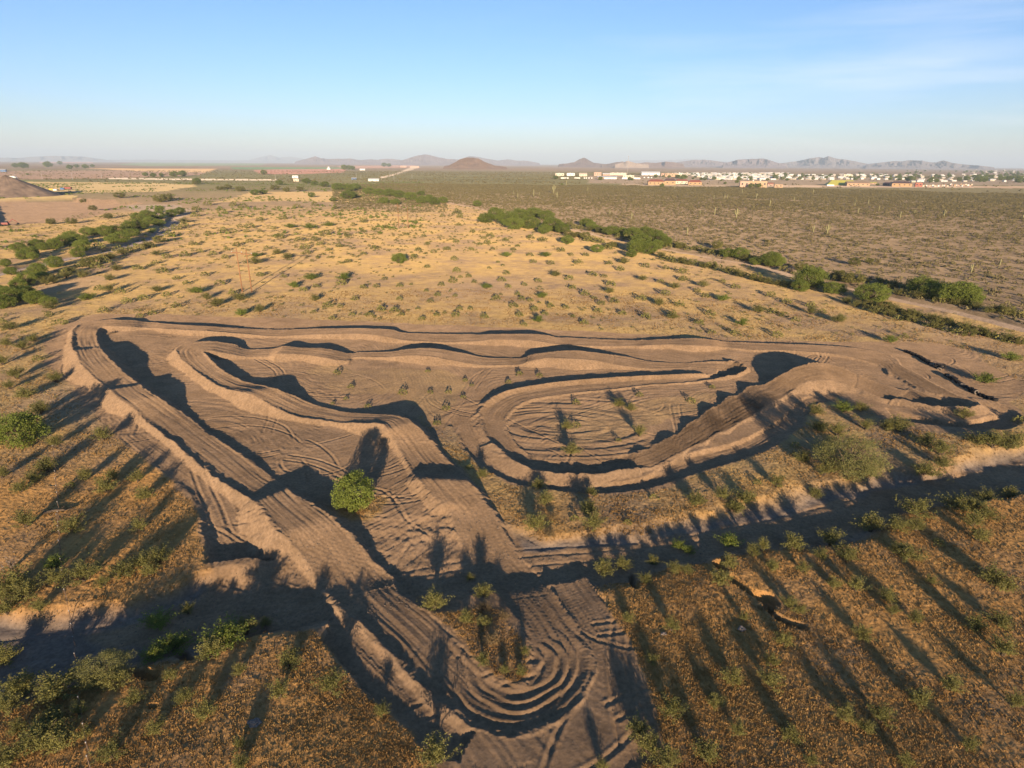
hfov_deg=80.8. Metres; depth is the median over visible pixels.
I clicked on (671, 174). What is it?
building
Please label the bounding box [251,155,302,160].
mountain
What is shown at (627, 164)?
hill
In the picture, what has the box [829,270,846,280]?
desert tree
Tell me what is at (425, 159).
mountain
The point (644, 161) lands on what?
mountain
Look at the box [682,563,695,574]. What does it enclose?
desert shrub
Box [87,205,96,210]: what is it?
desert tree
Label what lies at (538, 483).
desert shrub
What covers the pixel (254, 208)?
field scrub
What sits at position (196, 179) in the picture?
shade tree
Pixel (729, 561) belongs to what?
desert shrub
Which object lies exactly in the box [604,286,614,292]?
desert shrub
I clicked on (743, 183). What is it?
building
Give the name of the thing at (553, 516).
desert shrub
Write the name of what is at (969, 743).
desert shrub
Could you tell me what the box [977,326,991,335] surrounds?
desert shrub
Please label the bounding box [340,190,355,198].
mesquite tree
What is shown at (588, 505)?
desert shrub
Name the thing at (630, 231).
mesquite tree
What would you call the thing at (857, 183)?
building
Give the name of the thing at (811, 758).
desert shrub
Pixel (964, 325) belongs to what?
desert shrub
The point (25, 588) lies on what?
desert shrub
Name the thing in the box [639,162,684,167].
mountain
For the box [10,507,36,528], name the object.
desert shrub
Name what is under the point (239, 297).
desert shrub
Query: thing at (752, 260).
mesquite tree
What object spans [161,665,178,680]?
desert shrub
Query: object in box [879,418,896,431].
desert shrub
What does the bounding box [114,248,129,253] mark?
desert shrub
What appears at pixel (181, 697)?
desert shrub
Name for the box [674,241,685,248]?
desert tree
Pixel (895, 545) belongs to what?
desert shrub
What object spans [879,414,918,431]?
desert shrub
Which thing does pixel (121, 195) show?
desert tree
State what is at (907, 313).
desert tree
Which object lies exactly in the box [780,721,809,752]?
desert shrub
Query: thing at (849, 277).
desert tree
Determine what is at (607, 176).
building
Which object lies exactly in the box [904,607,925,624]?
desert shrub
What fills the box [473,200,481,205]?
mesquite tree
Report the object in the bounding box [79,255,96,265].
desert tree
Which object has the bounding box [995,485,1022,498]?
desert shrub
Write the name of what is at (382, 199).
mesquite tree
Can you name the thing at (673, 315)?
desert shrub
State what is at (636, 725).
desert shrub
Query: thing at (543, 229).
mesquite tree
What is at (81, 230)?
mesquite tree
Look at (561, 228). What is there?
mesquite tree
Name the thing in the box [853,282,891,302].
mesquite tree
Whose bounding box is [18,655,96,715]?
desert shrub
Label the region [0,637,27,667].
desert shrub
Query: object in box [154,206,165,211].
mesquite tree
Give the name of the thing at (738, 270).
desert shrub
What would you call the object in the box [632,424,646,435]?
desert shrub
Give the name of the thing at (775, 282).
desert shrub
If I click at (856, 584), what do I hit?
desert shrub
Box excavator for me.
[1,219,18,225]
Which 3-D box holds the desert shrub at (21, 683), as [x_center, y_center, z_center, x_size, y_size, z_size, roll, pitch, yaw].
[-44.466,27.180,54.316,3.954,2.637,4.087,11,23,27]
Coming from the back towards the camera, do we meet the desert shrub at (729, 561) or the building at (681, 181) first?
the building at (681, 181)
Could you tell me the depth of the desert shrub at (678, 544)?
76.02 m
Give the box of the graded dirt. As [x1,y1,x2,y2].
[42,313,1023,767]
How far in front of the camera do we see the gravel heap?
779.98 m
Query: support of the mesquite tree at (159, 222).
on the ground at (138, 281)
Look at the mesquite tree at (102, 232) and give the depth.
382.73 m
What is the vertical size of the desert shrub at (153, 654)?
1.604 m
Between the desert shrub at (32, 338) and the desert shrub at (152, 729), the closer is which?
the desert shrub at (152, 729)
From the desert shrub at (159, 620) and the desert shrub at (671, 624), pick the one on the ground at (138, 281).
the desert shrub at (671, 624)
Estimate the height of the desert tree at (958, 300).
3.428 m
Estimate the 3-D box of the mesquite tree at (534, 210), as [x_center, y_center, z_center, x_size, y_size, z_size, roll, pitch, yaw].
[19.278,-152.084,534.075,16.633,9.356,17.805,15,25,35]
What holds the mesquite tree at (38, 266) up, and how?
on the ground at (138, 281)
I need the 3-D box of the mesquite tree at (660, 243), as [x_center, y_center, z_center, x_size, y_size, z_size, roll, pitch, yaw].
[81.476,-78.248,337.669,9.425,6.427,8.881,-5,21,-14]
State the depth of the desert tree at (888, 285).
232.36 m
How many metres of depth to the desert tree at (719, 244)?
342.91 m
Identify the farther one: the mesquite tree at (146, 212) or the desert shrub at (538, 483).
the mesquite tree at (146, 212)
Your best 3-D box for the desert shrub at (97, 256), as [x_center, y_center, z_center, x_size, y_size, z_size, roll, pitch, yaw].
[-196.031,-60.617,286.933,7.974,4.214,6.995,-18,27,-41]
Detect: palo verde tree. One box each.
[73,647,137,693]
[809,432,893,483]
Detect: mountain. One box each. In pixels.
[0,156,115,161]
[113,159,295,162]
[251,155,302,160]
[294,156,376,164]
[348,158,400,164]
[400,154,457,165]
[462,156,540,165]
[628,159,727,162]
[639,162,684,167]
[676,160,724,166]
[722,158,787,167]
[783,156,865,168]
[863,160,995,169]
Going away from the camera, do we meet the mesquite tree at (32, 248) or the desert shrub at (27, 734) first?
the desert shrub at (27, 734)
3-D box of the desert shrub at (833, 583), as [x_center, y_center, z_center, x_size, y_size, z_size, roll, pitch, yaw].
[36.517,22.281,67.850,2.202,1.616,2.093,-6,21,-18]
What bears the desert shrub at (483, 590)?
on the graded dirt
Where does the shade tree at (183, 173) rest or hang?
on the ground at (138, 281)
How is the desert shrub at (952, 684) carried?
on the ground at (138, 281)
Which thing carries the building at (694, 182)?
on the ground at (138, 281)
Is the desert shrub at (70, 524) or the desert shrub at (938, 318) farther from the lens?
the desert shrub at (938, 318)
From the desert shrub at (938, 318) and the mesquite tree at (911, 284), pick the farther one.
the mesquite tree at (911, 284)
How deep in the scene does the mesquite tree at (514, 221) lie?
433.82 m
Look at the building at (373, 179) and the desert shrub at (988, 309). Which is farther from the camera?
the building at (373, 179)
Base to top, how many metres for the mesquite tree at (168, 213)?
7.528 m
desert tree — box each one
[45,218,55,223]
[64,217,77,223]
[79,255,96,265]
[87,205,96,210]
[103,213,112,217]
[113,192,125,197]
[151,193,166,201]
[152,235,165,242]
[163,193,174,199]
[236,186,245,190]
[270,185,279,188]
[563,230,572,235]
[578,232,590,238]
[595,226,601,232]
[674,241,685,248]
[678,256,686,262]
[708,260,717,267]
[712,239,723,248]
[750,272,762,280]
[795,261,808,269]
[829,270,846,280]
[840,271,865,282]
[848,257,860,263]
[861,299,876,306]
[864,257,874,262]
[876,301,894,309]
[882,309,896,316]
[885,283,894,288]
[901,308,918,315]
[905,315,916,321]
[908,310,922,318]
[929,320,944,327]
[948,297,966,304]
[963,327,978,335]
[973,326,987,333]
[984,331,997,337]
[996,303,1016,314]
[1015,336,1023,344]
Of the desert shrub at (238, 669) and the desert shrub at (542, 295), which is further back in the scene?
the desert shrub at (542, 295)
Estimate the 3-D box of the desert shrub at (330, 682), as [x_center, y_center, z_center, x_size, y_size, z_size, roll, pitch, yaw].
[-16.205,26.525,53.848,3.825,2.480,2.996,6,21,15]
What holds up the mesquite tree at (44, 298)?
on the ground at (138, 281)
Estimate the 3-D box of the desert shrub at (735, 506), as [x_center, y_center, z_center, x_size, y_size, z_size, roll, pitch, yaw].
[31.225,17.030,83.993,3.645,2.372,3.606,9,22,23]
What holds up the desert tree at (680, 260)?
on the ground at (138, 281)
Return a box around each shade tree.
[17,162,26,167]
[42,161,52,166]
[169,171,178,176]
[178,170,187,175]
[192,178,200,183]
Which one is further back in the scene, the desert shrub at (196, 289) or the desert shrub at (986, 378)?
the desert shrub at (196, 289)
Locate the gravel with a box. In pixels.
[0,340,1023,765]
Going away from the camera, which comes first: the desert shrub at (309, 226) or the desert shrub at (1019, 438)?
the desert shrub at (1019, 438)
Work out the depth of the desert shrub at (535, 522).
78.41 m
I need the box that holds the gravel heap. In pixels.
[0,175,61,197]
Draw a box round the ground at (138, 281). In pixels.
[0,161,1023,767]
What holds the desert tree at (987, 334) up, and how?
on the ground at (138, 281)
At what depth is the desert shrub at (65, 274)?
243.53 m
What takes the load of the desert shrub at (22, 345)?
on the ground at (138, 281)
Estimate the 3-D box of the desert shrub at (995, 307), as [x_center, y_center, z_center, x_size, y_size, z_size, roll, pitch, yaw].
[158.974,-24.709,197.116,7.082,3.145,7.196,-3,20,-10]
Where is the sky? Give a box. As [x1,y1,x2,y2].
[0,0,1023,167]
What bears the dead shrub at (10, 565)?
on the ground at (138, 281)
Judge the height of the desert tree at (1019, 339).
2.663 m
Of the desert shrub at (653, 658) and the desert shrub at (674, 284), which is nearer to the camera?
the desert shrub at (653, 658)
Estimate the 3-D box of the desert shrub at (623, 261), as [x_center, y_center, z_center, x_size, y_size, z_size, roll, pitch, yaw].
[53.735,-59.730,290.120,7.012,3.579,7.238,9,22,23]
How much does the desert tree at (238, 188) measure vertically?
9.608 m
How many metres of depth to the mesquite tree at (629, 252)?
307.94 m
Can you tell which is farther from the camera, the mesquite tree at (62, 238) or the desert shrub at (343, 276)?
the mesquite tree at (62, 238)
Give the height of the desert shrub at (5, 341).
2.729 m
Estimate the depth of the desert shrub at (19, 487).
86.67 m
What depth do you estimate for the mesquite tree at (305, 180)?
1338.08 m
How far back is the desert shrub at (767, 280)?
242.25 m
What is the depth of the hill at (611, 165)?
8367.96 m
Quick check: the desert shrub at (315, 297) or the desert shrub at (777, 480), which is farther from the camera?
the desert shrub at (315, 297)
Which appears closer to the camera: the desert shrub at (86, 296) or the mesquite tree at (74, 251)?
the desert shrub at (86, 296)
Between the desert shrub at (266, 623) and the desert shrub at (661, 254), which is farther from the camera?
the desert shrub at (661, 254)
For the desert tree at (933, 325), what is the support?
on the ground at (138, 281)
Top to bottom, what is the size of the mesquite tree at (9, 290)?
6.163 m
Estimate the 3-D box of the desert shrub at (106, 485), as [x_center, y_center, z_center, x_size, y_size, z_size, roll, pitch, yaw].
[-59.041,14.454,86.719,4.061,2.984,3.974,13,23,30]
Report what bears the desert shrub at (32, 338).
on the ground at (138, 281)
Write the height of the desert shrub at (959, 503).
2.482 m
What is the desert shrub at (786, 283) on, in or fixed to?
on the ground at (138, 281)
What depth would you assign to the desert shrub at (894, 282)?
238.13 m
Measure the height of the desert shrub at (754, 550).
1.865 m
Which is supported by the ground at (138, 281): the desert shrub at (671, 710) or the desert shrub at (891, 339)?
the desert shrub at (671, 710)
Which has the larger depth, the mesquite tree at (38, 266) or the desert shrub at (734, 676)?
the mesquite tree at (38, 266)
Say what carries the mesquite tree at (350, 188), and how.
on the ground at (138, 281)
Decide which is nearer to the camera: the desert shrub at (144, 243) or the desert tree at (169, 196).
the desert shrub at (144, 243)
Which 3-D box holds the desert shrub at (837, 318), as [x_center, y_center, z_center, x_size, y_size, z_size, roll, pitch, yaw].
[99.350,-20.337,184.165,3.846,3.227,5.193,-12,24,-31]
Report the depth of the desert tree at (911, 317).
184.80 m
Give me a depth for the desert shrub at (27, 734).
47.82 m
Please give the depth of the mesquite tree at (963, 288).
206.62 m
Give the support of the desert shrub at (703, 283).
on the ground at (138, 281)
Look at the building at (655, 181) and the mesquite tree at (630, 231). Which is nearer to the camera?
the mesquite tree at (630, 231)
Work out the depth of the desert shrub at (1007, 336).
164.99 m
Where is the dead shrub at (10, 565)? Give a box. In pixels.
[0,551,28,570]
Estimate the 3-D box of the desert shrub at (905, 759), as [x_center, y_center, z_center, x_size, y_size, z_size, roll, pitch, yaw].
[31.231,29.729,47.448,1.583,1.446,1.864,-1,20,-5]
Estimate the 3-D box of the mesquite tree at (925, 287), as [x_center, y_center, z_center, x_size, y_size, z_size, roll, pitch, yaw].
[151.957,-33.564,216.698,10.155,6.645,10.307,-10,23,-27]
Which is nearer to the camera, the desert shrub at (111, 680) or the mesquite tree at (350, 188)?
the desert shrub at (111, 680)
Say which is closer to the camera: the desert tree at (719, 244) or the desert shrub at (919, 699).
the desert shrub at (919, 699)
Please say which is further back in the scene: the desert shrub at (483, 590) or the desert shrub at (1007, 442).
the desert shrub at (1007, 442)
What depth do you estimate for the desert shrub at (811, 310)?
194.02 m
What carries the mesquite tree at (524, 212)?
on the ground at (138, 281)
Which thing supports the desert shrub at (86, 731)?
on the ground at (138, 281)
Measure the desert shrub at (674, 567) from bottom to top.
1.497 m
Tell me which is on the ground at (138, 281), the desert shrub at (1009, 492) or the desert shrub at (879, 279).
the desert shrub at (879, 279)
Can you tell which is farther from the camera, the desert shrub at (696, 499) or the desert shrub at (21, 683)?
the desert shrub at (696, 499)
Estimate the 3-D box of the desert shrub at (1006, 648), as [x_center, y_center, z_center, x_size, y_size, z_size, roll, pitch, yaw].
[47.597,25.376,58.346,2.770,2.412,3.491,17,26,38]
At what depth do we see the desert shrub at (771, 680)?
54.50 m
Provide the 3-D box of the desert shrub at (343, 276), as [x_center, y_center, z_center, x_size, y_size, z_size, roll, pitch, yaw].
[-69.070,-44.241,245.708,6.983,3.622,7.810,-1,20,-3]
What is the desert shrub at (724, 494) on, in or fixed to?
on the ground at (138, 281)
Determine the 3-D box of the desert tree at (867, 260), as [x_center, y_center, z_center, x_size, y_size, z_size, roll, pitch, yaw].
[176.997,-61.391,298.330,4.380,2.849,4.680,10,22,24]
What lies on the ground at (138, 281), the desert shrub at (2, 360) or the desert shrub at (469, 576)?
the desert shrub at (2, 360)
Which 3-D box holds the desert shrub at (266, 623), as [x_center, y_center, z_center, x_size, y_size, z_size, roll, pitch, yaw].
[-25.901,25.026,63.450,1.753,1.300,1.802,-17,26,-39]
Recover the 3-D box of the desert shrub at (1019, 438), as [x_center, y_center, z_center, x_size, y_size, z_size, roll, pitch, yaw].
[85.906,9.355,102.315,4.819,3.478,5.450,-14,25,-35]
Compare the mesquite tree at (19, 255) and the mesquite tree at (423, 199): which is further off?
the mesquite tree at (423, 199)
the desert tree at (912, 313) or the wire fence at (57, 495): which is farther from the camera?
the desert tree at (912, 313)
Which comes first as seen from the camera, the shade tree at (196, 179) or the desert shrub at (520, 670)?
the desert shrub at (520, 670)
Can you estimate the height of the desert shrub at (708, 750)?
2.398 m
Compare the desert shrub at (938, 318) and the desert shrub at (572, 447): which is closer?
the desert shrub at (572, 447)
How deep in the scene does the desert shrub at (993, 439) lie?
101.95 m
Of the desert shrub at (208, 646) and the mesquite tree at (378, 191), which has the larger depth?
the mesquite tree at (378, 191)
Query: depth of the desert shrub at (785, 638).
59.52 m
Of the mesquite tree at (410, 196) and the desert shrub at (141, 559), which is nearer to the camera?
the desert shrub at (141, 559)
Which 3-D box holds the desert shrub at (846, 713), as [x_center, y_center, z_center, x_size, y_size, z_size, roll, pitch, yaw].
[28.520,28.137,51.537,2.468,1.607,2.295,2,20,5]
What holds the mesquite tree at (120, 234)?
on the ground at (138, 281)
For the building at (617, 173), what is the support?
on the ground at (138, 281)
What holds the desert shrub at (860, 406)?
on the ground at (138, 281)
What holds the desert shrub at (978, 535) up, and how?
on the ground at (138, 281)
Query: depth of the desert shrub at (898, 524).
78.07 m
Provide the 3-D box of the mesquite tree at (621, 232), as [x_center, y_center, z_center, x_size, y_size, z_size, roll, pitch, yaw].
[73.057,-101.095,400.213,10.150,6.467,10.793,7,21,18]
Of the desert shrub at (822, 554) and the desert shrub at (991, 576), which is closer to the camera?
the desert shrub at (991, 576)
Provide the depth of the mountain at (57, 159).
19107.86 m
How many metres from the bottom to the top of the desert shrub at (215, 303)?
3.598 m
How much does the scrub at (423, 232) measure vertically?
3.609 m
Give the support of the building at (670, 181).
on the ground at (138, 281)
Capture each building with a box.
[368,178,378,180]
[597,176,616,178]
[610,172,625,174]
[641,171,659,174]
[647,179,664,184]
[664,178,675,184]
[665,173,676,176]
[676,179,687,183]
[687,180,701,184]
[739,181,749,186]
[749,180,766,187]
[774,184,782,187]
[824,180,852,185]
[844,181,869,185]
[889,181,912,186]
[914,183,922,186]
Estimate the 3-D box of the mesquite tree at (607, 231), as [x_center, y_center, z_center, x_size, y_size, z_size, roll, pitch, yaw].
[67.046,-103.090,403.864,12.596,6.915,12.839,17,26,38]
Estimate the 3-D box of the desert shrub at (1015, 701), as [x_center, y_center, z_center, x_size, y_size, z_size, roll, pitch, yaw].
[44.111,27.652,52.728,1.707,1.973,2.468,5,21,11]
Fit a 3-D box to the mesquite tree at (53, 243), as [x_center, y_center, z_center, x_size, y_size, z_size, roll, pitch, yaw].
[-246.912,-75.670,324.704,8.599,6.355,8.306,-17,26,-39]
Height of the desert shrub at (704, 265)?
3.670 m
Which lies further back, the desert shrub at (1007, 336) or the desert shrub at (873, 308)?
the desert shrub at (873, 308)
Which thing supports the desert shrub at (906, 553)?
on the ground at (138, 281)
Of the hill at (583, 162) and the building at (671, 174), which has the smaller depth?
the building at (671, 174)
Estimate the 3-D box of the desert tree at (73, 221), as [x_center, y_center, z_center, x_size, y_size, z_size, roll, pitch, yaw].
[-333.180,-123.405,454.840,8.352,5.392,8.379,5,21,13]
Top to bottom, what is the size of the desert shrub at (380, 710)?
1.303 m
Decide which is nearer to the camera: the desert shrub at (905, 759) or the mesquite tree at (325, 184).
the desert shrub at (905, 759)
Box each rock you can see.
[247,717,261,727]
[737,625,746,631]
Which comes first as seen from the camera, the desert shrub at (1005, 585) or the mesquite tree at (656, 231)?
the desert shrub at (1005, 585)
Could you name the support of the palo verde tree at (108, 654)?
on the ground at (138, 281)
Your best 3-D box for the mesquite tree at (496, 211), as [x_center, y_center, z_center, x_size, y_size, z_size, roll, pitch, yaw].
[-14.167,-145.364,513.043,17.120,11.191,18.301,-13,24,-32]
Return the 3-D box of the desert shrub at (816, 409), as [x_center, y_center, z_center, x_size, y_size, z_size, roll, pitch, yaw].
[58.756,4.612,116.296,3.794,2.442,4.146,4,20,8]
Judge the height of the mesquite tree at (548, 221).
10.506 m
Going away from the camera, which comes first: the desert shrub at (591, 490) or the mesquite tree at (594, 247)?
the desert shrub at (591, 490)
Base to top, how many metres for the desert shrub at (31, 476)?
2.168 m
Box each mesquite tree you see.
[0,258,11,266]
[0,286,28,301]
[0,293,17,308]
[0,410,51,448]
[1,267,17,274]
[8,278,27,286]
[9,242,26,251]
[11,285,34,296]
[13,270,39,284]
[14,250,28,258]
[20,245,39,255]
[22,289,47,304]
[26,251,39,259]
[26,263,47,273]
[27,238,44,247]
[35,242,49,249]
[36,271,50,278]
[37,296,58,304]
[42,256,63,267]
[46,238,63,248]
[54,235,73,245]
[60,229,80,239]
[68,247,85,256]
[69,233,88,240]
[71,239,92,250]
[78,226,93,234]
[87,228,98,235]
[95,224,116,235]
[103,234,121,242]
[106,225,126,232]
[108,231,130,242]
[118,219,137,228]
[122,228,141,236]
[129,212,145,221]
[132,220,149,228]
[139,209,151,216]
[142,216,156,224]
[149,210,165,218]
[151,219,164,225]
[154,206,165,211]
[164,209,176,216]
[174,207,185,213]
[249,189,258,194]
[275,180,283,184]
[301,178,310,182]
[308,192,315,196]
[319,181,328,186]
[330,468,375,512]
[331,183,342,189]
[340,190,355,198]
[342,184,354,190]
[362,187,373,193]
[373,188,383,194]
[378,197,389,202]
[383,188,394,195]
[390,198,400,204]
[391,253,406,262]
[393,190,404,197]
[403,192,416,199]
[415,195,428,202]
[428,197,439,204]
[438,196,448,202]
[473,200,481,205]
[477,212,495,222]
[488,207,504,218]
[495,210,518,224]
[502,217,525,228]
[508,208,529,218]
[522,216,541,228]
[527,207,543,216]
[537,209,554,219]
[537,224,551,233]
[541,217,563,230]
[554,222,570,232]
[561,235,574,243]
[578,218,591,224]
[585,221,596,226]
[590,244,603,252]
[601,225,617,234]
[614,227,626,236]
[623,227,642,237]
[625,249,636,256]
[626,238,645,252]
[630,233,651,242]
[637,240,658,253]
[640,225,653,235]
[650,229,664,236]
[650,232,667,240]
[651,239,663,248]
[658,234,672,246]
[719,247,733,256]
[731,247,750,257]
[749,256,761,264]
[759,251,782,265]
[769,254,786,266]
[791,264,829,287]
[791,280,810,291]
[823,281,848,293]
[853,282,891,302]
[905,275,943,292]
[917,281,940,298]
[928,283,960,299]
[934,281,987,302]
[961,291,985,306]
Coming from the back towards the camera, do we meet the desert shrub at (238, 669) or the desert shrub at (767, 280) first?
the desert shrub at (767, 280)
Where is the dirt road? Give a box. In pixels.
[448,202,1023,331]
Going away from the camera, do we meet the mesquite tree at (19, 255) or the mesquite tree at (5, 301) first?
the mesquite tree at (5, 301)
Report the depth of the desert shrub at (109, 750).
47.46 m
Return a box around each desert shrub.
[0,319,25,329]
[0,337,11,345]
[0,354,10,364]
[0,464,11,477]
[0,561,45,591]
[0,571,41,603]
[0,583,19,600]
[0,595,24,614]
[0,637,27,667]
[0,666,40,698]
[0,689,24,716]
[0,741,21,767]
[1,365,29,378]
[1,379,14,388]
[3,716,28,738]
[8,479,33,493]
[9,339,32,349]
[9,710,61,758]
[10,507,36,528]
[10,707,80,753]
[12,384,43,397]
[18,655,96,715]
[21,399,50,413]
[22,470,44,482]
[24,333,40,341]
[24,452,59,473]
[28,594,50,611]
[34,715,83,756]
[35,276,52,284]
[35,703,64,723]
[36,568,66,587]
[39,433,62,446]
[40,551,69,568]
[41,273,62,283]
[41,300,61,309]
[42,370,63,382]
[50,508,88,533]
[54,555,105,590]
[58,269,72,278]
[63,265,78,272]
[64,697,90,719]
[71,269,90,277]
[71,721,92,740]
[75,291,96,300]
[75,465,93,480]
[76,666,104,691]
[84,424,112,440]
[87,728,127,765]
[91,572,109,588]
[92,252,107,259]
[92,475,119,494]
[94,665,134,694]
[101,252,118,258]
[102,283,119,291]
[102,468,120,479]
[103,273,117,280]
[103,556,140,580]
[110,264,123,270]
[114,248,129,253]
[118,684,148,707]
[126,468,144,481]
[127,516,147,531]
[128,548,157,568]
[130,483,156,499]
[136,604,176,630]
[137,644,170,666]
[138,556,162,576]
[140,240,153,247]
[143,712,174,735]
[144,228,157,232]
[147,544,173,566]
[148,627,198,658]
[149,249,163,255]
[150,284,164,291]
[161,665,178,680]
[170,686,197,706]
[177,217,191,221]
[178,601,194,614]
[184,285,206,292]
[184,695,217,723]
[193,611,255,659]
[193,633,232,660]
[201,291,212,299]
[206,297,224,306]
[228,751,249,767]
[229,662,247,674]
[230,291,249,301]
[232,612,260,636]
[232,734,246,751]
[236,308,248,315]
[246,257,265,263]
[248,252,261,256]
[253,304,264,311]
[259,616,277,628]
[267,677,290,699]
[271,249,283,253]
[275,645,302,672]
[280,254,291,258]
[281,223,297,227]
[286,280,300,287]
[301,223,315,228]
[302,273,320,279]
[307,666,348,697]
[308,294,318,300]
[323,222,334,225]
[334,273,349,279]
[372,700,390,720]
[413,730,462,767]
[416,584,454,610]
[459,607,473,623]
[466,572,477,581]
[473,581,495,597]
[473,597,491,611]
[474,613,491,625]
[474,651,492,666]
[476,467,489,477]
[480,283,492,288]
[481,630,503,645]
[498,608,511,621]
[498,662,513,673]
[499,252,513,256]
[514,664,526,675]
[519,645,529,655]
[523,512,551,530]
[531,475,550,489]
[532,316,542,322]
[534,490,553,505]
[535,291,546,297]
[539,252,551,256]
[542,526,555,536]
[547,511,556,519]
[551,269,561,275]
[561,418,575,429]
[561,440,582,454]
[570,232,579,237]
[577,498,600,515]
[579,510,608,531]
[585,485,598,496]
[593,556,616,577]
[594,754,610,767]
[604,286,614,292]
[610,397,625,405]
[614,555,634,569]
[618,257,628,263]
[622,610,638,622]
[624,402,637,410]
[625,711,652,740]
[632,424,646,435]
[633,726,663,765]
[635,570,652,583]
[638,275,647,279]
[645,554,659,564]
[645,651,659,666]
[652,738,685,767]
[653,297,663,304]
[655,251,670,257]
[655,690,692,724]
[663,614,680,632]
[665,312,677,318]
[665,559,682,576]
[668,282,682,288]
[671,540,685,548]
[681,489,707,506]
[681,544,698,554]
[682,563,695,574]
[683,259,691,264]
[690,734,724,766]
[697,260,710,267]
[698,280,709,286]
[705,692,734,710]
[710,568,733,585]
[713,482,733,500]
[713,531,745,546]
[714,660,745,688]
[716,294,731,300]
[719,552,739,568]
[721,266,733,272]
[723,497,747,515]
[729,487,757,503]
[729,717,746,737]
[730,267,742,273]
[735,318,748,325]
[736,271,747,276]
[737,611,749,621]
[745,542,762,555]
[751,304,766,312]
[755,535,769,550]
[756,666,786,695]
[757,276,766,281]
[760,277,772,283]
[760,650,781,665]
[766,557,780,571]
[769,473,787,489]
[770,279,780,284]
[773,629,795,647]
[779,593,799,611]
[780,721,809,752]
[781,280,792,287]
[781,530,809,551]
[792,448,812,463]
[795,559,812,573]
[795,603,809,614]
[802,749,821,767]
[803,305,816,314]
[803,418,832,434]
[807,401,826,413]
[807,545,830,558]
[808,485,823,498]
[814,458,837,475]
[815,526,848,548]
[825,575,850,588]
[827,421,849,435]
[829,699,860,726]
[831,314,845,322]
[831,399,855,413]
[831,542,858,561]
[842,295,851,303]
[844,574,871,591]
[848,509,889,531]
[849,623,876,643]
[851,299,861,306]
[853,399,871,411]
[855,716,878,734]
[857,417,876,429]
[866,699,897,730]
[868,305,880,312]
[869,275,887,283]
[877,585,901,606]
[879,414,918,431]
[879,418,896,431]
[881,334,898,342]
[882,303,895,308]
[883,514,918,533]
[885,305,903,312]
[886,279,902,286]
[886,601,899,614]
[888,540,902,553]
[892,287,907,295]
[892,541,941,564]
[894,495,937,518]
[894,749,920,767]
[904,515,926,530]
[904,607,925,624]
[904,686,934,712]
[909,431,936,445]
[910,289,926,296]
[911,458,953,481]
[920,437,965,455]
[922,573,940,584]
[923,312,941,320]
[926,489,976,514]
[929,316,943,322]
[930,453,956,466]
[938,671,970,693]
[943,317,956,325]
[952,405,976,418]
[956,321,972,330]
[956,508,986,525]
[957,431,992,445]
[959,732,981,752]
[960,613,994,635]
[961,494,997,514]
[966,523,993,544]
[968,300,984,309]
[969,486,1002,500]
[970,502,1005,521]
[971,371,1004,383]
[971,560,1023,585]
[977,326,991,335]
[977,428,1018,447]
[979,608,1020,635]
[982,306,996,312]
[985,304,1005,311]
[986,629,1020,656]
[991,575,1020,593]
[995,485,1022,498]
[998,351,1023,360]
[998,435,1023,450]
[999,430,1023,448]
[1002,332,1017,340]
[1004,686,1023,707]
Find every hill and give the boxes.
[443,158,506,169]
[558,158,601,167]
[601,161,622,167]
[614,161,648,167]
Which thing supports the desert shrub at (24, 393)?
on the ground at (138, 281)
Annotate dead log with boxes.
[43,503,74,513]
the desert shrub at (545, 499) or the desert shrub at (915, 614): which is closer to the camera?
the desert shrub at (915, 614)
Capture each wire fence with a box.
[47,426,60,548]
[56,515,77,670]
[77,675,90,767]
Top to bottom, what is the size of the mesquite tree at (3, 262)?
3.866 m
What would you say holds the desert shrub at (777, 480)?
on the ground at (138, 281)
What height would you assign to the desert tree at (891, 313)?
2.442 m
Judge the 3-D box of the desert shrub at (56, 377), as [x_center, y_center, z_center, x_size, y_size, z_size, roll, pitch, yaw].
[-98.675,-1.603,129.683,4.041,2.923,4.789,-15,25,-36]
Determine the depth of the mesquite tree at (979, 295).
204.74 m
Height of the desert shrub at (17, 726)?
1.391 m
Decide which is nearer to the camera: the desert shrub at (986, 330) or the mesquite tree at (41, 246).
the desert shrub at (986, 330)
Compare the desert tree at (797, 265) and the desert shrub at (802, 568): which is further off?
the desert tree at (797, 265)
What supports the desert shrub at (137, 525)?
on the ground at (138, 281)
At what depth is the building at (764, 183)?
1289.24 m
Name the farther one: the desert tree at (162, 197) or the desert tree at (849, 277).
the desert tree at (162, 197)
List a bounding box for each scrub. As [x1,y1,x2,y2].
[0,181,423,249]
[0,196,1023,546]
[0,205,1023,446]
[1,170,1022,191]
[332,183,1023,323]
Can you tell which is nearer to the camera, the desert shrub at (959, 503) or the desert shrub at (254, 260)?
the desert shrub at (959, 503)
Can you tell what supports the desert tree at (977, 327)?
on the ground at (138, 281)
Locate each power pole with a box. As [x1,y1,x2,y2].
[231,249,242,291]
[241,249,252,291]

